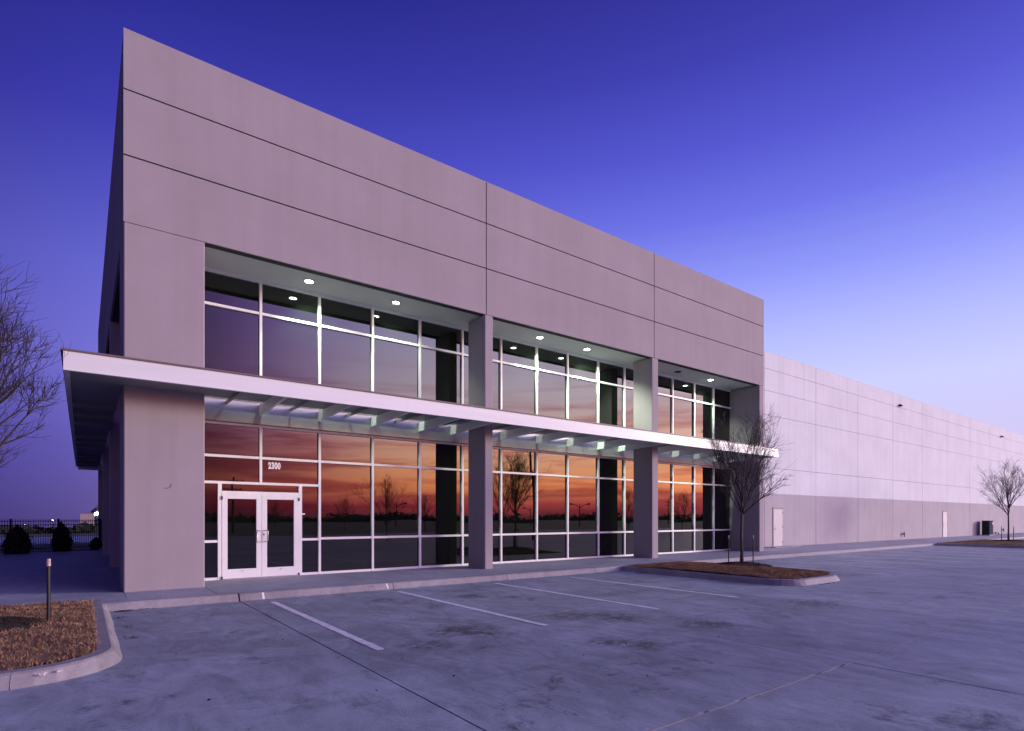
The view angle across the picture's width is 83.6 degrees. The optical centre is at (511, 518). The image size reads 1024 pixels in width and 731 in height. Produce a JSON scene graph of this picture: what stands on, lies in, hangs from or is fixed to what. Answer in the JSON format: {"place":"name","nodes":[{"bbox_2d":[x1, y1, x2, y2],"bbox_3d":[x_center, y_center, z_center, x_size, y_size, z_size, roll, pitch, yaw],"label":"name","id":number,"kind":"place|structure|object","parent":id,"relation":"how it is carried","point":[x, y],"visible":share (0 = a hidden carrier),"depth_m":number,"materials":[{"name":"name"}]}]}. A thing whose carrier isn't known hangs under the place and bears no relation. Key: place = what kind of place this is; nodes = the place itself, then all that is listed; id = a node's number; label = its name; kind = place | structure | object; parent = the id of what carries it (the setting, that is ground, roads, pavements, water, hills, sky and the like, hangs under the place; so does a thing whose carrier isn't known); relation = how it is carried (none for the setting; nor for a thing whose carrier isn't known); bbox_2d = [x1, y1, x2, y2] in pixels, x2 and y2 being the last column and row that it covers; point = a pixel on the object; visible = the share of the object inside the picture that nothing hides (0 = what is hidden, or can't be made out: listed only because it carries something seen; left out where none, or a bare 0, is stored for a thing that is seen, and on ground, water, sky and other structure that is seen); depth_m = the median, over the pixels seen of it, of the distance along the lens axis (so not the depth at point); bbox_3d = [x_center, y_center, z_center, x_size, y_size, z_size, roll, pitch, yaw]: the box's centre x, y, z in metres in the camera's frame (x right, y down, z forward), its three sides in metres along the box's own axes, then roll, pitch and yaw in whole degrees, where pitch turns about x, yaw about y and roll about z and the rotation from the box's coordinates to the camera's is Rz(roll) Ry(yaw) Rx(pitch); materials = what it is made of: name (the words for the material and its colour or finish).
{"place":"outdoors","nodes":[
{"label":"outdoors","id":0,"kind":"place"},
{"bbox_2d":[0,533,97,547],"bbox_3d":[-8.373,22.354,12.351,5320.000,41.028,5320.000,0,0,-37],"label":"ground","id":1,"kind":"structure","parent":0,"point":[48,535],"depth_m":96.78,"materials":[{"name":"plant"}]},
{"bbox_2d":[0,521,97,533],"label":"woodland","id":2,"kind":"object","parent":1,"relation":"on","point":[81,528],"visible":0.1,"depth_m":165.78,"materials":[{"name":"green plant"}]},
{"bbox_2d":[80,513,94,523],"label":"distant building","id":3,"kind":"structure","parent":1,"relation":"on","point":[85,516],"depth_m":246.62,"materials":[{"name":"grey"}]},
{"bbox_2d":[91,506,97,523],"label":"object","id":4,"kind":"structure","parent":1,"relation":"on","point":[95,510],"depth_m":312.26,"materials":[{"name":"grey"}]},
{"bbox_2d":[0,538,1023,730],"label":"parking lot","id":5,"kind":"structure","parent":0,"point":[886,640],"depth_m":7.19,"materials":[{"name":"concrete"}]},
{"bbox_2d":[0,599,121,690],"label":"island kerb","id":6,"kind":"structure","parent":5,"relation":"on","point":[106,654],"depth_m":6.43,"materials":[{"name":"concrete"}]},
{"bbox_2d":[0,599,100,670],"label":"dry grass","id":7,"kind":"structure","parent":6,"relation":"on","point":[47,633],"depth_m":7.80,"materials":[{"name":"brown plant"}]},
{"bbox_2d":[0,616,47,631],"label":"mulch ring","id":8,"kind":"object","parent":7,"relation":"on","point":[8,622],"visible":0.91,"depth_m":8.35,"materials":[{"name":"brown soil"}]},
{"bbox_2d":[0,255,71,481],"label":"bare tree","id":9,"kind":"object","parent":7,"relation":"on","point":[22,380],"visible":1,"depth_m":8.59,"materials":[{"name":"brown plant"}]},
{"bbox_2d":[46,559,50,620],"bbox_3d":[-7.063,1.160,8.735,0.050,1.080,0.050,0,0,31],"label":"bollard","id":10,"kind":"object","parent":7,"relation":"on","point":[48,563],"visible":0.83,"depth_m":8.71,"materials":[{"name":"black metal"}]},
{"bbox_2d":[620,566,839,585],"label":"island kerb","id":11,"kind":"structure","parent":5,"relation":"on","point":[827,578],"depth_m":15.83,"materials":[{"name":"concrete"}]},
{"bbox_2d":[627,561,829,578],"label":"dry grass","id":12,"kind":"structure","parent":11,"relation":"on","point":[706,564],"depth_m":17.01,"materials":[{"name":"brown plant"}]},
{"bbox_2d":[715,561,771,566],"bbox_3d":[7.422,1.484,18.591,1.814,0.148,1.809,0,0,-37],"label":"mulch ring","id":13,"kind":"object","parent":12,"relation":"on","point":[745,563],"visible":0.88,"depth_m":18.28,"materials":[{"name":"brown soil"}]},
{"bbox_2d":[699,404,791,561],"bbox_3d":[7.452,-1.134,18.716,3.310,5.330,3.051,0,0,32],"label":"bare tree","id":14,"kind":"object","parent":12,"relation":"on","point":[742,491],"visible":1,"depth_m":18.55,"materials":[{"name":"brown plant"}]},
{"bbox_2d":[752,535,753,561],"bbox_3d":[7.822,1.085,18.588,0.039,1.070,0.039,0,0,31],"label":"tree stake","id":15,"kind":"object","parent":12,"relation":"on","point":[753,547],"visible":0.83,"depth_m":18.57,"materials":[{"name":"black metal"}]},
{"bbox_2d":[935,543,1023,547],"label":"island kerb","id":16,"kind":"structure","parent":5,"relation":"on","point":[980,545],"depth_m":34.86,"materials":[{"name":"concrete"}]},
{"bbox_2d":[943,539,1023,544],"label":"dry grass","id":17,"kind":"structure","parent":16,"relation":"on","point":[989,540],"depth_m":36.87,"materials":[{"name":"brown plant"}]},
{"bbox_2d":[977,457,1023,539],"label":"bare tree","id":18,"kind":"object","parent":17,"relation":"on","point":[1007,492],"visible":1,"depth_m":38.15,"materials":[{"name":"brown plant"}]},
{"bbox_2d":[0,533,1023,611],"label":"walkway","id":19,"kind":"structure","parent":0,"point":[81,575],"depth_m":15.79,"materials":[{"name":"concrete"}]},
{"bbox_2d":[0,524,34,554],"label":"evergreen shrub","id":20,"kind":"object","parent":19,"relation":"on","point":[17,540],"visible":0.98,"depth_m":25.44,"materials":[{"name":"green plant"}]},
{"bbox_2d":[0,519,102,550],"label":"iron fence","id":21,"kind":"object","parent":19,"relation":"on","point":[11,525],"visible":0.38,"depth_m":29.46,"materials":[{"name":"black metal"}]},
{"bbox_2d":[60,28,778,591],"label":"office block","id":22,"kind":"structure","parent":19,"relation":"on","point":[328,344],"depth_m":16.83,"materials":[{"name":"paint"}]},
{"bbox_2d":[221,494,261,579],"bbox_3d":[-7.132,0.481,15.136,0.986,2.238,0.168,0,0,-37],"label":"door","id":23,"kind":"structure","parent":22,"relation":"in","point":[241,513],"depth_m":15.19,"materials":[{"name":"white metal"}]},
{"bbox_2d":[262,494,299,576],"bbox_3d":[-6.336,0.481,15.732,0.986,2.238,0.168,0,0,-37],"label":"door","id":24,"kind":"structure","parent":22,"relation":"in","point":[280,513],"depth_m":15.77,"materials":[{"name":"white metal"}]},
{"bbox_2d":[205,266,467,580],"bbox_3d":[-4.708,-2.415,17.032,8.480,8.030,0.185,0,0,-37],"label":"window frame","id":25,"kind":"structure","parent":22,"relation":"in","point":[389,495],"depth_m":16.81,"materials":[{"name":"clear glass"}]},
{"bbox_2d":[493,334,632,563],"bbox_3d":[1.888,-2.415,21.987,8.020,8.030,0.165,0,0,-37],"label":"window frame","id":26,"kind":"structure","parent":22,"relation":"in","point":[552,500],"depth_m":21.93,"materials":[{"name":"clear glass"}]},
{"bbox_2d":[631,367,730,555],"bbox_3d":[8.030,-2.415,26.589,7.330,8.030,0.165,0,0,-37],"label":"window frame","id":27,"kind":"structure","parent":22,"relation":"in","point":[693,516],"depth_m":26.82,"materials":[{"name":"clear glass"}]},
{"bbox_2d":[764,351,1023,547],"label":"warehouse wing","id":28,"kind":"structure","parent":19,"relation":"on","point":[865,462],"depth_m":39.63,"materials":[{"name":"white concrete"}]},
{"bbox_2d":[772,508,782,545],"bbox_3d":[14.927,0.505,32.135,1.100,2.190,0.141,0,0,-37],"label":"door","id":29,"kind":"structure","parent":28,"relation":"in","point":[777,513],"depth_m":32.10,"materials":[{"name":"paint"}]},
{"bbox_2d":[942,511,946,536],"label":"door","id":30,"kind":"structure","parent":28,"relation":"in","point":[944,514],"depth_m":48.23,"materials":[{"name":"paint"}]},
{"bbox_2d":[982,521,992,534],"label":"utility cabinet","id":31,"kind":"object","parent":19,"relation":"on","point":[987,527],"visible":0.96,"depth_m":53.22,"materials":[{"name":"metal"}]},
{"bbox_2d":[0,0,1023,527],"label":"sky","id":32,"kind":"structure","parent":0,"point":[854,169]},
{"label":"planting verge","id":33,"kind":"object","parent":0,"visible":0},
{"bbox_2d":[50,521,73,551],"bbox_3d":[-22.130,0.975,28.168,0.981,1.650,1.068,0,0,-37],"label":"evergreen shrub","id":34,"kind":"object","parent":33,"relation":"on","point":[61,540],"visible":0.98,"depth_m":27.98,"materials":[{"name":"green plant"}]},
{"bbox_2d":[89,537,102,549],"bbox_3d":[-22.376,1.392,30.827,0.743,0.817,0.675,0,0,-37],"label":"evergreen shrub","id":35,"kind":"object","parent":33,"relation":"on","point":[96,544],"visible":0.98,"depth_m":30.69,"materials":[{"name":"green plant"}]}
]}

